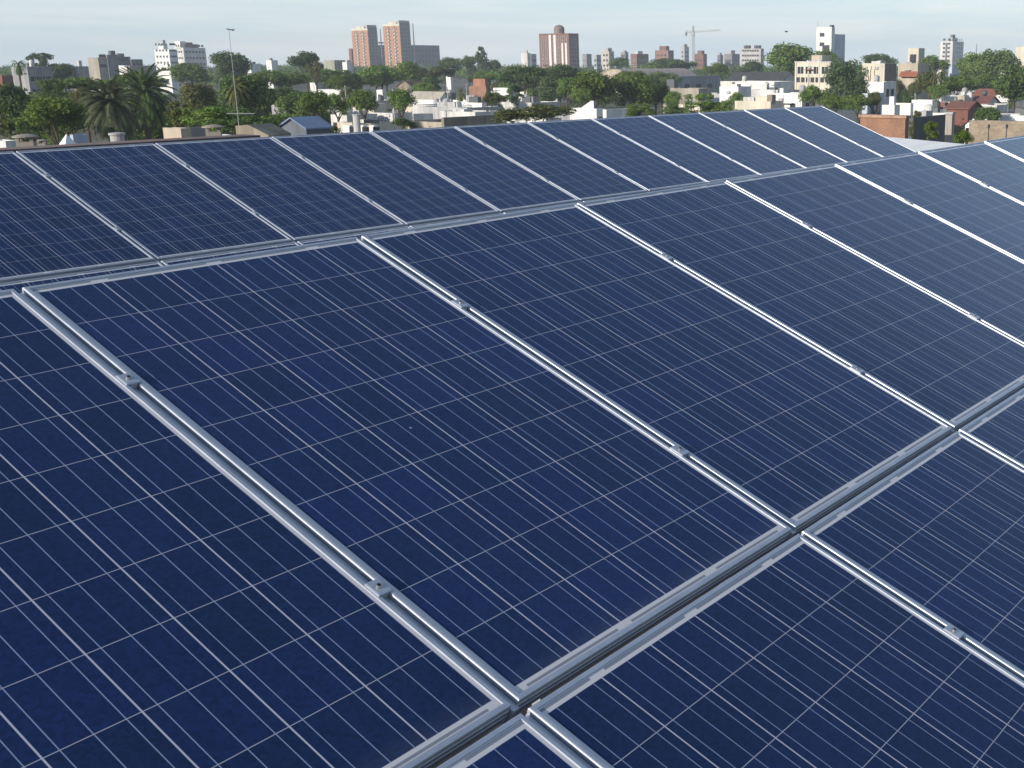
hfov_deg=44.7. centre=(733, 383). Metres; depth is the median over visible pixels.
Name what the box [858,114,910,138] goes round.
brick wall
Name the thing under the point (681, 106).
flat roofed house
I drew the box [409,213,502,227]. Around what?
solar panel
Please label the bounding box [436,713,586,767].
solar panel
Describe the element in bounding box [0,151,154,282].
solar panel
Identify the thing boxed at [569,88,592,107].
tree
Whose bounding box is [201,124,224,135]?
roof chimney
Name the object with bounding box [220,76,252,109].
palm tree
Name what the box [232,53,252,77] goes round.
tree
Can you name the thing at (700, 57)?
apartment block
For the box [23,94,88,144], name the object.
tree
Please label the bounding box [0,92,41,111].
tree
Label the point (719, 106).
tree
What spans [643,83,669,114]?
tree
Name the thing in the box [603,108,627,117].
white house
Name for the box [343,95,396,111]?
flat roofed house
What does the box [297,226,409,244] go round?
solar panel frame
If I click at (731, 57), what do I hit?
apartment block
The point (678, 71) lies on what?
barrel roofed hall
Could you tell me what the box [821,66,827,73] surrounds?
window
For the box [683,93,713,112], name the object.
tree
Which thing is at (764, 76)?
warehouse
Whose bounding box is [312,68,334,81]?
tree
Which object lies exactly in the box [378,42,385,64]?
office slab
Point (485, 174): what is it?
solar panel
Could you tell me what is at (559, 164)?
solar panel
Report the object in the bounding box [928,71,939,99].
palm tree
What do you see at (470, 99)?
flat roofed house
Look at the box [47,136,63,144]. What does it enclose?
tree
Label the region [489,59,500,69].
tree
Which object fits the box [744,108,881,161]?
solar panel
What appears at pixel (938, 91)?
tree
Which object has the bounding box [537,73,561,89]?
tree
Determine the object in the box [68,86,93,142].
tree
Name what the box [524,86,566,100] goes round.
tree
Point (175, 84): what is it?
white house
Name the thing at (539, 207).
solar panel
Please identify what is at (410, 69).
tree
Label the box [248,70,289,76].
tree
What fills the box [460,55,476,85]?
tree
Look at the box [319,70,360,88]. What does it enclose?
tree
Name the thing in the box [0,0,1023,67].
sky
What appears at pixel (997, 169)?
solar panel
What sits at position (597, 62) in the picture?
apartment block
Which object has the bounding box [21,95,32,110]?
tree
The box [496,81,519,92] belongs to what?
tree
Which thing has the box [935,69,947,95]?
white house
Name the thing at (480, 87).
orange house
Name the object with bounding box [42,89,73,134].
tree
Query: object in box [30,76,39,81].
window
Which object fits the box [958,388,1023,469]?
solar panel
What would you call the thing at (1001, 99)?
white house
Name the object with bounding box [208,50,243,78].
tree
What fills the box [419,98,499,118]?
flat roofed house
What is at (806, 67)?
window
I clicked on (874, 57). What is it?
tree
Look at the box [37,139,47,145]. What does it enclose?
roof chimney
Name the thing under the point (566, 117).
flat roofed house
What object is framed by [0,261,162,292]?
solar panel
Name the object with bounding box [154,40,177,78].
apartment block
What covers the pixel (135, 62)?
concrete block
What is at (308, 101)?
tree
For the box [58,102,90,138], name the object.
tree
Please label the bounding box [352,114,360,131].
vent pipe
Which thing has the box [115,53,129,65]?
concrete block
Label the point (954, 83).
tree
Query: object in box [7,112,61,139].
tree
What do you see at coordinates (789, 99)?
white house
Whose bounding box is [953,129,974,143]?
tree
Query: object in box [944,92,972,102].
flat roofed house
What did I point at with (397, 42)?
tower block
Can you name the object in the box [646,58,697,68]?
tree
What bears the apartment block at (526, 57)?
on the ground
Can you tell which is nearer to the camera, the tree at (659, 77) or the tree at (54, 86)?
the tree at (54, 86)
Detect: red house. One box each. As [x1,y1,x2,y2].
[0,75,13,95]
[940,102,948,109]
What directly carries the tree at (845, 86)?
on the ground
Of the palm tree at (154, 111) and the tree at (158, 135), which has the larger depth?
the tree at (158, 135)
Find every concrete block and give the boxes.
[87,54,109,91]
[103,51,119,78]
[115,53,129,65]
[128,59,142,65]
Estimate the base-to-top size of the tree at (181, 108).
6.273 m
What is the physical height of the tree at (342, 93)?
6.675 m
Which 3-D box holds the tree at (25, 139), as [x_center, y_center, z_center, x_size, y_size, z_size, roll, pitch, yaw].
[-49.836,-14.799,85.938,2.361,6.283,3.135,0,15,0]
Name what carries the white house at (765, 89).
on the ground
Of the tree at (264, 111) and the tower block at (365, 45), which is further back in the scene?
the tower block at (365, 45)
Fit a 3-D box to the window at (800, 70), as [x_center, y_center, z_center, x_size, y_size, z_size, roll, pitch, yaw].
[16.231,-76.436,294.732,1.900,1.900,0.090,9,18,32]
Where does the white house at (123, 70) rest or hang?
on the ground
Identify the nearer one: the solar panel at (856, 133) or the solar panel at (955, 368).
the solar panel at (955, 368)
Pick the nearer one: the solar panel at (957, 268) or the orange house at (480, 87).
the solar panel at (957, 268)
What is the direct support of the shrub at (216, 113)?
on the ground
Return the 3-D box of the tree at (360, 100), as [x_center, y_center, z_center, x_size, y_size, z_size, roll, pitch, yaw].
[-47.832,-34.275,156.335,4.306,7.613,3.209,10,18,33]
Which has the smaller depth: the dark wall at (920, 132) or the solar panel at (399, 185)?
the solar panel at (399, 185)
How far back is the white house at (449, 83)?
437.38 m
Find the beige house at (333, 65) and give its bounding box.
[323,60,349,71]
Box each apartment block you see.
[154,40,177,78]
[174,41,206,68]
[521,51,530,66]
[530,54,536,68]
[582,54,591,67]
[594,55,600,71]
[602,47,613,70]
[621,51,628,68]
[631,51,648,68]
[655,46,673,67]
[680,44,688,69]
[694,51,706,70]
[717,53,722,62]
[724,50,739,68]
[740,45,763,67]
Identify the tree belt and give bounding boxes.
[0,62,1010,89]
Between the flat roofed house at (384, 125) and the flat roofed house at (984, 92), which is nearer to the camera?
the flat roofed house at (384, 125)
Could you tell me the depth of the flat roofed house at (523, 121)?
157.72 m
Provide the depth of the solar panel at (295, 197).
9.07 m
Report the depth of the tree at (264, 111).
186.61 m
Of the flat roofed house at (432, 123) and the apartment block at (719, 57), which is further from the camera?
the apartment block at (719, 57)
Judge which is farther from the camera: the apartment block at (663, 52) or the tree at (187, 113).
the apartment block at (663, 52)
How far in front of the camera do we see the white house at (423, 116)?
161.90 m
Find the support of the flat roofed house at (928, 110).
on the ground
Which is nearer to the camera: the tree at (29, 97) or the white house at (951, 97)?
the tree at (29, 97)
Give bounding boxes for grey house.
[11,60,52,94]
[862,93,883,114]
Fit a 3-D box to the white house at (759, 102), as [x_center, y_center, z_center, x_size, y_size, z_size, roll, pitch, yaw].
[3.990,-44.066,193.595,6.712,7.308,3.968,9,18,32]
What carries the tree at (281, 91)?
on the ground
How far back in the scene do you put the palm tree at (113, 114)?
114.07 m
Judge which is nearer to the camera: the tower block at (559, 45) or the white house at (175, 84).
the white house at (175, 84)
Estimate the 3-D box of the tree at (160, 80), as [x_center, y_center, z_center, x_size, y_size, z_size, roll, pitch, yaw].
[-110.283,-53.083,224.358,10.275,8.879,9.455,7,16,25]
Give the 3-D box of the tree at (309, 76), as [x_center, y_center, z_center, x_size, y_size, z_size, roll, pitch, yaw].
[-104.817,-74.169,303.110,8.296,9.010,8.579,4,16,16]
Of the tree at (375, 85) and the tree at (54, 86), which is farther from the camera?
the tree at (375, 85)
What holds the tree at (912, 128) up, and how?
on the ground
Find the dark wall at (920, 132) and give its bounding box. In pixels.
[908,114,945,141]
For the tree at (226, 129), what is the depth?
115.45 m
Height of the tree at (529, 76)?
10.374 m
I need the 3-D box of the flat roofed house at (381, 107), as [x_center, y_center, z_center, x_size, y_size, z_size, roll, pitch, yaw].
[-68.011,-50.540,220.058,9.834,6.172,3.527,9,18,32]
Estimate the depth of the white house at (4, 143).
57.22 m
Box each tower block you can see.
[351,25,378,68]
[383,20,411,67]
[539,25,579,70]
[940,35,963,64]
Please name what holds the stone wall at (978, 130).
on the ground
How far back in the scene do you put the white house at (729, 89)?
244.82 m
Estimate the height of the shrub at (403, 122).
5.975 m
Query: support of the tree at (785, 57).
on the ground
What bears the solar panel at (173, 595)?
attached to the mounting rack at (377, 586)
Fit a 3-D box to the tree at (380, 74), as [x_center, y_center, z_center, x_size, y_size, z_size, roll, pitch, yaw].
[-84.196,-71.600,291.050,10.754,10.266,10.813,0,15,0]
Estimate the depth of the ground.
468.24 m
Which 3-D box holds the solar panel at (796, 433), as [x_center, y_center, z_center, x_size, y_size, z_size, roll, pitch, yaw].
[-0.225,-0.140,3.767,1.650,0.040,0.992,32,28,23]
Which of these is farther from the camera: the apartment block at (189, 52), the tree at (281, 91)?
the apartment block at (189, 52)
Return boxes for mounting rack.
[16,119,859,265]
[19,182,1021,767]
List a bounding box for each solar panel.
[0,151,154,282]
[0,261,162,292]
[0,289,510,767]
[16,143,291,261]
[22,237,791,711]
[155,137,404,242]
[161,242,298,265]
[272,131,498,225]
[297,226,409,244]
[361,203,951,535]
[370,126,578,212]
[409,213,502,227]
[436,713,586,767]
[455,122,647,201]
[503,201,581,213]
[525,534,1023,767]
[528,119,707,191]
[577,181,1023,431]
[593,115,759,182]
[649,113,804,174]
[700,110,845,167]
[726,164,1023,344]
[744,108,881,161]
[786,106,914,156]
[801,431,1023,680]
[835,152,1023,261]
[919,142,1023,203]
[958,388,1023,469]
[984,135,1023,160]
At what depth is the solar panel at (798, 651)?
2.50 m
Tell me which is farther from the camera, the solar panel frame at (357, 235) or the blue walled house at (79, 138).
the blue walled house at (79, 138)
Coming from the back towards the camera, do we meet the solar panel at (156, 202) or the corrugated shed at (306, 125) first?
the corrugated shed at (306, 125)
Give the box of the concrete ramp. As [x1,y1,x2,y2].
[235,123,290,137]
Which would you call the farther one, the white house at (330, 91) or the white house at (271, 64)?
the white house at (271, 64)
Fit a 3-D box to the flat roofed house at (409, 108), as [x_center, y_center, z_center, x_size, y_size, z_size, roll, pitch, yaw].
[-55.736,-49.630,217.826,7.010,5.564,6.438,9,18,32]
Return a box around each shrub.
[0,119,27,137]
[163,100,199,127]
[178,106,246,134]
[228,116,282,128]
[330,125,340,132]
[391,117,417,129]
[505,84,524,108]
[624,103,656,116]
[659,102,689,113]
[896,89,914,102]
[912,110,921,116]
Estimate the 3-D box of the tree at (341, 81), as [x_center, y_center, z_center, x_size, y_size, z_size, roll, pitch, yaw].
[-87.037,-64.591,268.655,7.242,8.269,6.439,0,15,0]
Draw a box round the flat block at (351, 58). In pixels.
[349,49,353,65]
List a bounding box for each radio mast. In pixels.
[380,29,383,64]
[412,23,415,65]
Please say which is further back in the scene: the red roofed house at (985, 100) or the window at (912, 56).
the window at (912, 56)
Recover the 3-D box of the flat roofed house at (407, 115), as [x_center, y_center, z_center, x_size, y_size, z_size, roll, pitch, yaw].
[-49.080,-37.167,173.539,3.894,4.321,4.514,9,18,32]
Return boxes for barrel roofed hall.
[601,68,696,83]
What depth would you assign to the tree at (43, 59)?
317.51 m
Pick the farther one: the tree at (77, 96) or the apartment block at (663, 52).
the apartment block at (663, 52)
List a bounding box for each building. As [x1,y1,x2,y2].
[0,134,817,767]
[71,61,90,90]
[129,65,157,92]
[794,55,850,104]
[862,57,896,88]
[886,137,964,151]
[897,58,928,102]
[908,48,924,62]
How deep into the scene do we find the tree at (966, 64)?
337.21 m
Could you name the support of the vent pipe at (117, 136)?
on the low building
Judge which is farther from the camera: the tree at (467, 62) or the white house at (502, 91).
the tree at (467, 62)
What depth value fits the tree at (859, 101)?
179.34 m
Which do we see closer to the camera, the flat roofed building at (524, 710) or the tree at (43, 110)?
the flat roofed building at (524, 710)
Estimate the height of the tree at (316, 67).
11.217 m
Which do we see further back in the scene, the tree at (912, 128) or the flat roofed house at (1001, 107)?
the flat roofed house at (1001, 107)
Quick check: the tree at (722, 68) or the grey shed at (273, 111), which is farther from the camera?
the tree at (722, 68)
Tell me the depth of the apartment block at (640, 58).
755.94 m
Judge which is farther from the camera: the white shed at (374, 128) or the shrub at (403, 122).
the white shed at (374, 128)
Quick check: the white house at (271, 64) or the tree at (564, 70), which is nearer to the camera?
the tree at (564, 70)
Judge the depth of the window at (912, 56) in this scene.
367.85 m
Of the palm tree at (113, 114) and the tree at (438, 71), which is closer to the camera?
the palm tree at (113, 114)
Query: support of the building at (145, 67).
on the ground
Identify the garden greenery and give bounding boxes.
[0,86,1007,143]
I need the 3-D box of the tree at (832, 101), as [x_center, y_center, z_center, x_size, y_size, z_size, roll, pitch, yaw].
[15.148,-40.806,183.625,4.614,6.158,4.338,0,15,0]
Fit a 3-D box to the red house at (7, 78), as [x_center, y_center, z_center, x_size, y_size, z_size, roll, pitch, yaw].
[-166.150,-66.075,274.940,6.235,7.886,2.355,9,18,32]
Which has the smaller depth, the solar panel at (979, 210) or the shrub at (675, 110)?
the solar panel at (979, 210)
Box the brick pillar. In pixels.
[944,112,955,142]
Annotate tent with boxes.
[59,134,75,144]
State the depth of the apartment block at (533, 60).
765.17 m
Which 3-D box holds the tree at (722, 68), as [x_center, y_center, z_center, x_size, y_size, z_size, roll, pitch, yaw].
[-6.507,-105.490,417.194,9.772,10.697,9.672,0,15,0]
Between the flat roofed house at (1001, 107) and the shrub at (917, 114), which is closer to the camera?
the shrub at (917, 114)
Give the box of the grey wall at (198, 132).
[183,127,205,136]
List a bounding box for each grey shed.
[271,105,304,115]
[676,76,719,92]
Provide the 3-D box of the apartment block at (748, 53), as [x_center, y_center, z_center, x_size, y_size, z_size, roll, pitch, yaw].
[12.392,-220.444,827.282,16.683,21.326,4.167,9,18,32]
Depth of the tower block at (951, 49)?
871.02 m
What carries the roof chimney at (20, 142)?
on the low building
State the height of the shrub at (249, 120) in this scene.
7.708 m
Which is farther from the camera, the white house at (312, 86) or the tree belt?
the tree belt
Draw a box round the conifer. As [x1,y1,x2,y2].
[469,46,493,75]
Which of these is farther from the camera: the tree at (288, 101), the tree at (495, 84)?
the tree at (495, 84)
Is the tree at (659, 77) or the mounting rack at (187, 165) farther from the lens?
the tree at (659, 77)
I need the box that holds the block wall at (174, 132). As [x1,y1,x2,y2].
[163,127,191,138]
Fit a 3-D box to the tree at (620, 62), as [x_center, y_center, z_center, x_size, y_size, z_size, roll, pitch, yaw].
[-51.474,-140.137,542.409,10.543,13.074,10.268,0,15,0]
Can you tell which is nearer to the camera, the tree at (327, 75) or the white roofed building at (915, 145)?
the white roofed building at (915, 145)
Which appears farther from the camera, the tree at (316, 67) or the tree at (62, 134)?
the tree at (316, 67)
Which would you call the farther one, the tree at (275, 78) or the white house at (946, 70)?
the white house at (946, 70)
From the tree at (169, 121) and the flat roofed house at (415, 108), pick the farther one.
the flat roofed house at (415, 108)
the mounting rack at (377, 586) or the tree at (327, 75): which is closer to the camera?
the mounting rack at (377, 586)
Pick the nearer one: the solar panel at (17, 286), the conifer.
the solar panel at (17, 286)
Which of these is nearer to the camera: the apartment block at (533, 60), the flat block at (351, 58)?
the apartment block at (533, 60)
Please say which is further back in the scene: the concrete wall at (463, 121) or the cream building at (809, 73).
the cream building at (809, 73)
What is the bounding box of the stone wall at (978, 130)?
[968,120,1023,143]
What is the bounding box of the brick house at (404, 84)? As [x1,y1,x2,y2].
[396,80,432,91]
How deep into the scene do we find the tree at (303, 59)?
307.82 m
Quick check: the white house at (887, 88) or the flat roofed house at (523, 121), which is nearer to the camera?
the flat roofed house at (523, 121)
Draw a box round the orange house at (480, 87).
[469,79,490,99]
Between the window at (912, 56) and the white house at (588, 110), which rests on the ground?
the white house at (588, 110)
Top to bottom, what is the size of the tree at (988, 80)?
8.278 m
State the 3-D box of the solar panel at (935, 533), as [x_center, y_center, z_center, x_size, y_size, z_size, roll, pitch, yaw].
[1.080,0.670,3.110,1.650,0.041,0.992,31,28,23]
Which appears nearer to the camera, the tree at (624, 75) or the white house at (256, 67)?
the tree at (624, 75)
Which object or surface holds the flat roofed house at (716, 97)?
on the ground
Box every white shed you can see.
[342,125,353,132]
[361,125,368,131]
[369,125,379,130]
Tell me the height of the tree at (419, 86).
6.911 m
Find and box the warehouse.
[725,72,794,88]
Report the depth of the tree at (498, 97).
206.71 m
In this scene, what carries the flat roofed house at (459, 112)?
on the ground
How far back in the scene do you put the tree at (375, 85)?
308.30 m
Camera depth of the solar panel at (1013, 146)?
7.89 m
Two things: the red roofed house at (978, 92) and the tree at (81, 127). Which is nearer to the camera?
the tree at (81, 127)
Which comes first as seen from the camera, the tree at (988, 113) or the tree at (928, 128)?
the tree at (928, 128)
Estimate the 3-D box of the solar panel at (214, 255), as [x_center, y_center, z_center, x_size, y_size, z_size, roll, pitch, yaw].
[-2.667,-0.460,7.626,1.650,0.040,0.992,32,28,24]
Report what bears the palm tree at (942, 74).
on the ground
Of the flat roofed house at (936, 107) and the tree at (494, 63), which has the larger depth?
the tree at (494, 63)
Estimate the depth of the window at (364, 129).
127.56 m
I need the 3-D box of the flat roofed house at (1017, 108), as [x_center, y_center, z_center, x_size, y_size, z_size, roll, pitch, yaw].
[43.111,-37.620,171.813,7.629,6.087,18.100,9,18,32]
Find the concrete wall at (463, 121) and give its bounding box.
[441,115,499,126]
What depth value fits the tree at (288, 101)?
170.96 m
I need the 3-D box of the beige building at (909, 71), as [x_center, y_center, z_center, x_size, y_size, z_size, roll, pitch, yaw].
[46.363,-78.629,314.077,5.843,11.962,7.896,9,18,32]
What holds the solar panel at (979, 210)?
attached to the mounting rack at (377, 586)
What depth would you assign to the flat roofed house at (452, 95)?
234.86 m
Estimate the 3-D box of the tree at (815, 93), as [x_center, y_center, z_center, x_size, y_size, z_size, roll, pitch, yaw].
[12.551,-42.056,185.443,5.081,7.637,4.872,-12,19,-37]
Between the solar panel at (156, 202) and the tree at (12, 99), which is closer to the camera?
the solar panel at (156, 202)
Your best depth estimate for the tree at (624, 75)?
260.61 m
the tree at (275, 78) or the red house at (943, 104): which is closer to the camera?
the red house at (943, 104)
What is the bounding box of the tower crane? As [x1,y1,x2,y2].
[685,26,720,56]
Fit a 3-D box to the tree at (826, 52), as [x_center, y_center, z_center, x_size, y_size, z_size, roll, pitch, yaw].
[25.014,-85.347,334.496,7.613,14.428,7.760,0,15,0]
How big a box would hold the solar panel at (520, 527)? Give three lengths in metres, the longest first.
1.650 x 0.992 x 0.041 m
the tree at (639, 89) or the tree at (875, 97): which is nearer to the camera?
the tree at (875, 97)
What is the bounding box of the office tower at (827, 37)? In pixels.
[816,24,844,60]
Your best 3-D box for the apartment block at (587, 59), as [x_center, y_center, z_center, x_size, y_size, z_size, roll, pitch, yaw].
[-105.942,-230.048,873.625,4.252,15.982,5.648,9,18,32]
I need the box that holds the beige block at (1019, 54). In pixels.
[1015,47,1023,66]
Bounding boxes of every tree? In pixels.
[0,82,31,139]
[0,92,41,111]
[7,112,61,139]
[9,130,41,142]
[11,60,25,88]
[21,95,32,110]
[21,98,82,139]
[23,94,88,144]
[24,53,58,71]
[32,127,69,138]
[35,78,66,97]
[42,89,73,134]
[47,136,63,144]
[52,63,77,91]
[55,96,80,133]
[56,76,123,134]
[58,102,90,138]
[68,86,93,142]
[76,75,150,141]
[87,101,144,140]
[109,74,169,85]
[114,64,179,139]
[126,122,173,140]
[162,111,177,126]
[168,62,212,83]
[178,82,219,109]
[179,108,207,126]
[180,105,217,126]
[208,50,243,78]
[213,103,248,134]
[216,72,276,115]
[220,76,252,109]
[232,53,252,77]
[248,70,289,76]
[250,98,274,120]
[253,71,311,86]
[261,112,297,122]
[266,87,302,102]
[274,91,331,120]
[286,50,319,93]
[295,90,332,115]
[300,70,324,82]
[306,60,323,91]
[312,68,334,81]
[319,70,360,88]
[324,92,350,121]
[326,74,357,90]
[339,86,352,97]
[346,88,378,118]
[354,73,365,89]
[356,71,394,97]
[358,64,405,89]
[385,69,407,94]
[385,87,417,128]
[395,60,422,83]
[412,82,434,90]
[417,66,455,90]
[423,76,441,91]
[436,57,463,70]
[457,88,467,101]
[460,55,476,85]
[467,71,496,86]
[481,92,495,110]
[485,92,509,106]
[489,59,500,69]
[489,103,577,123]
[491,79,504,91]
[495,65,551,93]
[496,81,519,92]
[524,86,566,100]
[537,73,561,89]
[541,63,580,106]
[556,77,574,110]
[567,68,621,103]
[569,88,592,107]
[607,57,629,68]
[610,70,649,83]
[612,76,661,115]
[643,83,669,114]
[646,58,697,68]
[647,71,682,87]
[663,91,682,107]
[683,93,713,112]
[701,62,727,76]
[710,100,736,111]
[727,91,746,108]
[741,61,764,71]
[762,42,813,73]
[798,84,829,105]
[812,48,837,60]
[818,94,846,110]
[823,58,870,103]
[843,94,872,122]
[860,53,898,63]
[868,90,881,113]
[896,79,906,100]
[907,81,921,99]
[908,120,915,138]
[912,71,937,99]
[918,55,950,99]
[924,120,939,141]
[927,83,948,99]
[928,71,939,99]
[937,68,946,84]
[937,74,977,94]
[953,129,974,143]
[955,52,990,77]
[967,73,999,89]
[971,106,1001,119]
[974,48,1023,79]
[993,63,1023,110]
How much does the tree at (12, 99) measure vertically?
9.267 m
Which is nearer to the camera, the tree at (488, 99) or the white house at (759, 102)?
the tree at (488, 99)
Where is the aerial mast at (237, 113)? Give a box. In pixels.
[226,28,254,124]
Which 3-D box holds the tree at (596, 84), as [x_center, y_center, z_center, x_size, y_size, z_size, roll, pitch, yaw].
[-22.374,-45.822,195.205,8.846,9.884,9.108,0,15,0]
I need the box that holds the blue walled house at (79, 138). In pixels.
[70,134,87,143]
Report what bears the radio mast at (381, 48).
on the ground
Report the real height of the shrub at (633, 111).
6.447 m
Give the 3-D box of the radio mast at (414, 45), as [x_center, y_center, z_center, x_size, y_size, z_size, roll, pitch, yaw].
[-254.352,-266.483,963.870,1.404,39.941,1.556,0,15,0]
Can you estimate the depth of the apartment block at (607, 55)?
774.28 m
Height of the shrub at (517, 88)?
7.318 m
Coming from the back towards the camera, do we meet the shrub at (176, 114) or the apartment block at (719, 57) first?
the apartment block at (719, 57)
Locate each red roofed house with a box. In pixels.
[944,101,983,143]
[973,89,1000,95]
[973,96,1000,104]
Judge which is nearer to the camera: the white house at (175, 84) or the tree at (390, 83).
the tree at (390, 83)
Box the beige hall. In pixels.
[663,79,710,112]
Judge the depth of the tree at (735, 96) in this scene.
207.85 m
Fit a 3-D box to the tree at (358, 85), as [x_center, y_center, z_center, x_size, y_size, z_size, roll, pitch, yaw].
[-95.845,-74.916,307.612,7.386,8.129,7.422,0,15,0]
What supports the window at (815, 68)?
in the cream building at (809, 73)
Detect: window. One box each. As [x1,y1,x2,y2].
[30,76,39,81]
[362,127,368,131]
[797,66,803,73]
[805,66,811,73]
[813,66,817,73]
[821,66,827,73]
[822,45,829,50]
[910,54,915,62]
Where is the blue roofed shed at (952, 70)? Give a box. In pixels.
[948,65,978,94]
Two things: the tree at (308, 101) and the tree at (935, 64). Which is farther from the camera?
the tree at (935, 64)
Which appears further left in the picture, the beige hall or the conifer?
the conifer
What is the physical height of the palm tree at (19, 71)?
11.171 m
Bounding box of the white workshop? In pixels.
[720,76,793,91]
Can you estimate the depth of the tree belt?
528.94 m
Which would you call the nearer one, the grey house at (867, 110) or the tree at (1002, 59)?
the grey house at (867, 110)
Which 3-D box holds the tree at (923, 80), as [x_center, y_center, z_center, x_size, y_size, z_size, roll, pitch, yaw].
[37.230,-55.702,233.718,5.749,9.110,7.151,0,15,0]
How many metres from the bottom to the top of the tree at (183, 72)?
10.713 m
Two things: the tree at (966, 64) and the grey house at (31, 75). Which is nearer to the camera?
the grey house at (31, 75)
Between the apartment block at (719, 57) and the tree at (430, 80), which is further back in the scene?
the apartment block at (719, 57)
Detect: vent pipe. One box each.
[108,132,125,141]
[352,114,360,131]
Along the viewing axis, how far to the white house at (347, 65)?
542.61 m
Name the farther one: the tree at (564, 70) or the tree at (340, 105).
the tree at (564, 70)
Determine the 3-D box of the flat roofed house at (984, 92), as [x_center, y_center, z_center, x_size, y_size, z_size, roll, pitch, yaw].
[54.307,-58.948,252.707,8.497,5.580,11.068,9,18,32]
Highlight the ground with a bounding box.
[0,68,991,142]
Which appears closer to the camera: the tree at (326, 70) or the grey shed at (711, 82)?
the tree at (326, 70)
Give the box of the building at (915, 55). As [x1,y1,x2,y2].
[908,48,924,62]
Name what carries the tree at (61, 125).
on the ground
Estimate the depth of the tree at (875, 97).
182.74 m
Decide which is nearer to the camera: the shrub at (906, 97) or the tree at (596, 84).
the tree at (596, 84)
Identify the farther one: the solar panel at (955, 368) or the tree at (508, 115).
the tree at (508, 115)
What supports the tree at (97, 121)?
on the ground
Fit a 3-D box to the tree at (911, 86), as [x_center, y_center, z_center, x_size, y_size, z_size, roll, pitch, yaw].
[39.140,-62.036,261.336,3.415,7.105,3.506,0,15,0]
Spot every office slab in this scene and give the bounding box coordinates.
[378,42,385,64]
[411,45,439,69]
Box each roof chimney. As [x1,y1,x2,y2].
[12,134,38,146]
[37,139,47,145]
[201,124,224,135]
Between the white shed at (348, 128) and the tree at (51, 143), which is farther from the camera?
the white shed at (348, 128)
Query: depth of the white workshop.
285.93 m
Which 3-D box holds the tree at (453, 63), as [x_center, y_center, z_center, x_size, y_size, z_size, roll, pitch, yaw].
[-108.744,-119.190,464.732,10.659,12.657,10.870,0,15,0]
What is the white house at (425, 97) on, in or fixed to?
on the ground
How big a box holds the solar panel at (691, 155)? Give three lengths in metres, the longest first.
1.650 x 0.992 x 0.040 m
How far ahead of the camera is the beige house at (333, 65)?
601.63 m
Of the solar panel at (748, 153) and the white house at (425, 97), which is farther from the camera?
the white house at (425, 97)
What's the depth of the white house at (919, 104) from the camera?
181.42 m
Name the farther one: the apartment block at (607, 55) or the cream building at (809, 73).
the apartment block at (607, 55)
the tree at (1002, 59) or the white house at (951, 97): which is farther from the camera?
the tree at (1002, 59)
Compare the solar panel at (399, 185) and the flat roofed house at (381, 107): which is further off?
the flat roofed house at (381, 107)
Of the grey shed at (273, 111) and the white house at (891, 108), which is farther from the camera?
the grey shed at (273, 111)
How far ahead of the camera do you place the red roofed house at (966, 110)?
162.11 m
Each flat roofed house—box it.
[330,107,353,128]
[331,95,377,131]
[337,111,400,132]
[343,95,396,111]
[353,103,385,112]
[374,109,412,121]
[404,98,438,114]
[404,119,502,128]
[412,90,490,119]
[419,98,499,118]
[440,109,500,118]
[446,90,464,101]
[460,95,496,105]
[497,87,559,111]
[500,109,561,123]
[555,114,569,119]
[556,96,569,104]
[678,97,711,112]
[711,85,720,102]
[815,103,857,121]
[913,100,946,115]
[918,102,933,116]
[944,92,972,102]
[982,90,987,95]
[982,103,1011,111]
[998,100,1020,119]
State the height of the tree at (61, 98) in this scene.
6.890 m
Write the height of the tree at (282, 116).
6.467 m
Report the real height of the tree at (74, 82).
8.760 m
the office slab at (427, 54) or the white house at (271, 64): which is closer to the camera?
the white house at (271, 64)
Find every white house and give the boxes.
[0,139,15,147]
[119,66,129,88]
[158,71,179,94]
[247,62,260,75]
[266,58,278,87]
[310,82,328,92]
[318,88,355,94]
[342,60,352,72]
[376,90,386,98]
[411,91,451,105]
[413,113,432,119]
[446,68,453,92]
[493,88,513,101]
[570,101,604,119]
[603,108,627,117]
[719,82,750,108]
[735,95,782,109]
[751,82,789,96]
[772,85,814,107]
[867,65,895,104]
[882,96,899,114]
[896,103,913,116]
[912,99,934,111]
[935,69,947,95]
[939,84,967,101]
[995,95,1009,102]
[1000,99,1023,120]
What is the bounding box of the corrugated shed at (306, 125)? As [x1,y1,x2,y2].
[279,116,333,135]
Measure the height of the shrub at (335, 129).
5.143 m

